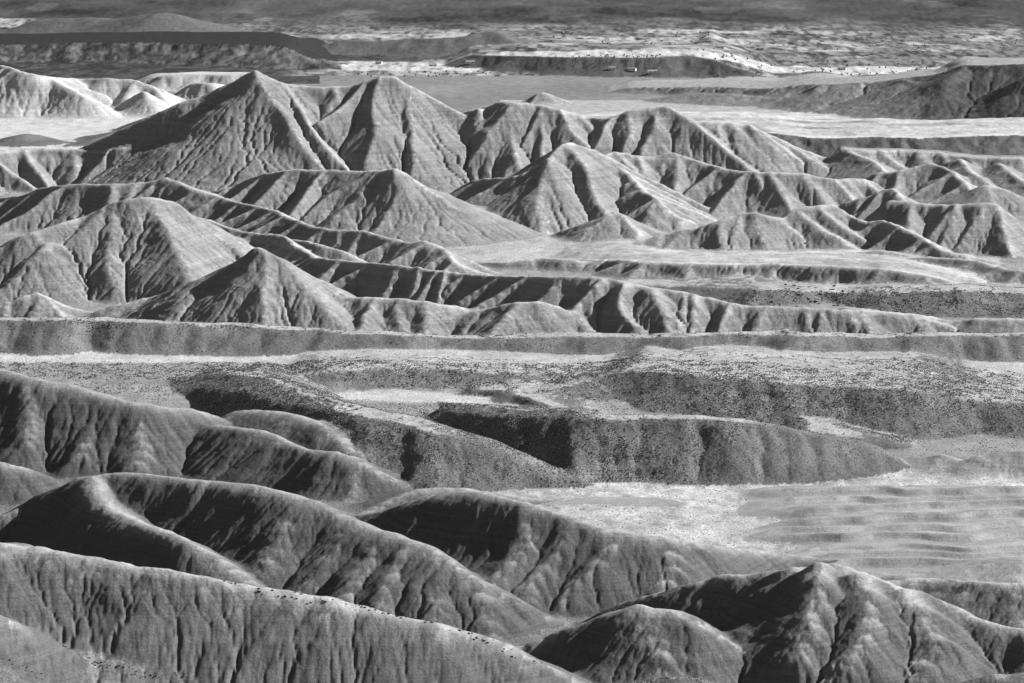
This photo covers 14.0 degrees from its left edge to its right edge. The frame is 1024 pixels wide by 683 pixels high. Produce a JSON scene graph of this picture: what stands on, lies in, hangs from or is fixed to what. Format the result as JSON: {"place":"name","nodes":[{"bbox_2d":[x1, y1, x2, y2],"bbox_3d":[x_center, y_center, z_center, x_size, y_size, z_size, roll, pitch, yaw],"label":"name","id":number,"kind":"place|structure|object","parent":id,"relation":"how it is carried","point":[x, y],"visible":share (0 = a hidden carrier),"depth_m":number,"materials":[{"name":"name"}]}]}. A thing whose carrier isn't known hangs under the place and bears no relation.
{"place":"outdoors","nodes":[
{"label":"outdoors","id":0,"kind":"place"},
{"bbox_2d":[0,115,151,146],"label":"mounds","id":1,"kind":"object","parent":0,"point":[20,140],"visible":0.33,"depth_m":6397.65,"materials":[{"name":"grey soil"}]},
{"bbox_2d":[0,65,250,118],"bbox_3d":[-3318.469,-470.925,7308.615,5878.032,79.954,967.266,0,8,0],"label":"pale badlands","id":2,"kind":"structure","parent":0,"point":[24,95],"depth_m":6933.44,"materials":[{"name":"white soil"}]},
{"bbox_2d":[0,31,346,68],"bbox_3d":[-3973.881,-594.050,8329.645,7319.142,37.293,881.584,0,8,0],"label":"mesa","id":3,"kind":"structure","parent":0,"point":[272,50],"depth_m":8126.99,"materials":[{"name":"grey stone"}]},
{"bbox_2d":[0,13,533,57],"bbox_3d":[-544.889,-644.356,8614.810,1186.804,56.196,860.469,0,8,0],"label":"distant hills","id":4,"kind":"structure","parent":0,"point":[433,47],"depth_m":8607.52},
{"bbox_2d":[0,369,837,639],"bbox_3d":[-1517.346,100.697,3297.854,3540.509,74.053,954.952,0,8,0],"label":"smooth clay hills","id":5,"kind":"structure","parent":0,"point":[237,505],"depth_m":3017.99,"materials":[{"name":"grey soil"}]},
{"bbox_2d":[0,70,1023,336],"bbox_3d":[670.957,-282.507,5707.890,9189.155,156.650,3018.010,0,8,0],"label":"badland hills","id":6,"kind":"structure","parent":0,"point":[262,198],"depth_m":5158.92,"materials":[{"name":"grey soil"}]},
{"bbox_2d":[0,272,1023,682],"bbox_3d":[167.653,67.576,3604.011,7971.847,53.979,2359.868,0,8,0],"label":"gravel terraces","id":7,"kind":"object","parent":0,"point":[802,464],"visible":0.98,"depth_m":3875.00,"materials":[{"name":"grey gravel"}]},
{"bbox_2d":[0,283,1023,682],"bbox_3d":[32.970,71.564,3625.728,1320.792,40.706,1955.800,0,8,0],"label":"brush","id":8,"kind":"object","parent":7,"relation":"on","point":[638,359],"visible":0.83,"depth_m":3866.21,"materials":[{"name":"grey plant"}]},
{"bbox_2d":[0,284,1023,681],"bbox_3d":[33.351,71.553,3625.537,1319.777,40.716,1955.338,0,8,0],"label":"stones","id":9,"kind":"object","parent":7,"relation":"on","point":[602,394],"visible":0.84,"depth_m":3851.15,"materials":[{"name":"grey stone"}]},
{"bbox_2d":[0,542,1023,682],"bbox_3d":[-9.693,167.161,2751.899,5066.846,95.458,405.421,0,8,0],"label":"foreground hills","id":10,"kind":"structure","parent":0,"point":[818,622],"depth_m":2683.32,"materials":[{"name":"grey soil"}]},
{"bbox_2d":[0,74,1023,646],"bbox_3d":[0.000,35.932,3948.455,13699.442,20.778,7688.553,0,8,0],"label":"ground","id":11,"kind":"structure","parent":0,"point":[708,508],"depth_m":4037.75,"materials":[{"name":"grey soil"}]},
{"bbox_2d":[0,10,1023,75],"bbox_3d":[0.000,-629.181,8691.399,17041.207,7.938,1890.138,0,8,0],"label":"valley farmland","id":12,"kind":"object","parent":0,"point":[847,34],"visible":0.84,"depth_m":8966.49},
{"bbox_2d":[0,0,1023,12],"bbox_3d":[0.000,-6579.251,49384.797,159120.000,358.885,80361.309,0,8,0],"label":"mountain slope","id":13,"kind":"structure","parent":0,"point":[794,6],"depth_m":9785.07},
{"bbox_2d":[435,29,1023,157],"bbox_3d":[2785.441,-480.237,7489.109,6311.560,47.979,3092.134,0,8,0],"label":"wooded scarp","id":14,"kind":"structure","parent":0,"point":[980,136],"depth_m":7731.64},
{"bbox_2d":[465,60,474,63],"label":"house","id":15,"kind":"structure","parent":14,"relation":"on","point":[469,61],"depth_m":7954.40,"materials":[{"name":"white concrete"}]},
{"bbox_2d":[627,67,636,70],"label":"house","id":16,"kind":"structure","parent":14,"relation":"on","point":[631,68],"depth_m":7746.75,"materials":[{"name":"white concrete"}]},
{"bbox_2d":[647,70,656,73],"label":"house","id":17,"kind":"structure","parent":14,"relation":"on","point":[651,71],"depth_m":7722.85,"materials":[{"name":"white concrete"}]},
{"bbox_2d":[552,450,1023,582],"bbox_3d":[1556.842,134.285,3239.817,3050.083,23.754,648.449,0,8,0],"label":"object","id":18,"kind":"structure","parent":0,"point":[957,532],"depth_m":3252.44,"materials":[{"name":"grey sand"}]},
{"bbox_2d":[608,56,1023,119],"bbox_3d":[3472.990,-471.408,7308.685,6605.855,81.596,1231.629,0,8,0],"label":"butte","id":19,"kind":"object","parent":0,"point":[969,87],"visible":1,"depth_m":7003.59,"materials":[{"name":"grey stone"}]}
]}

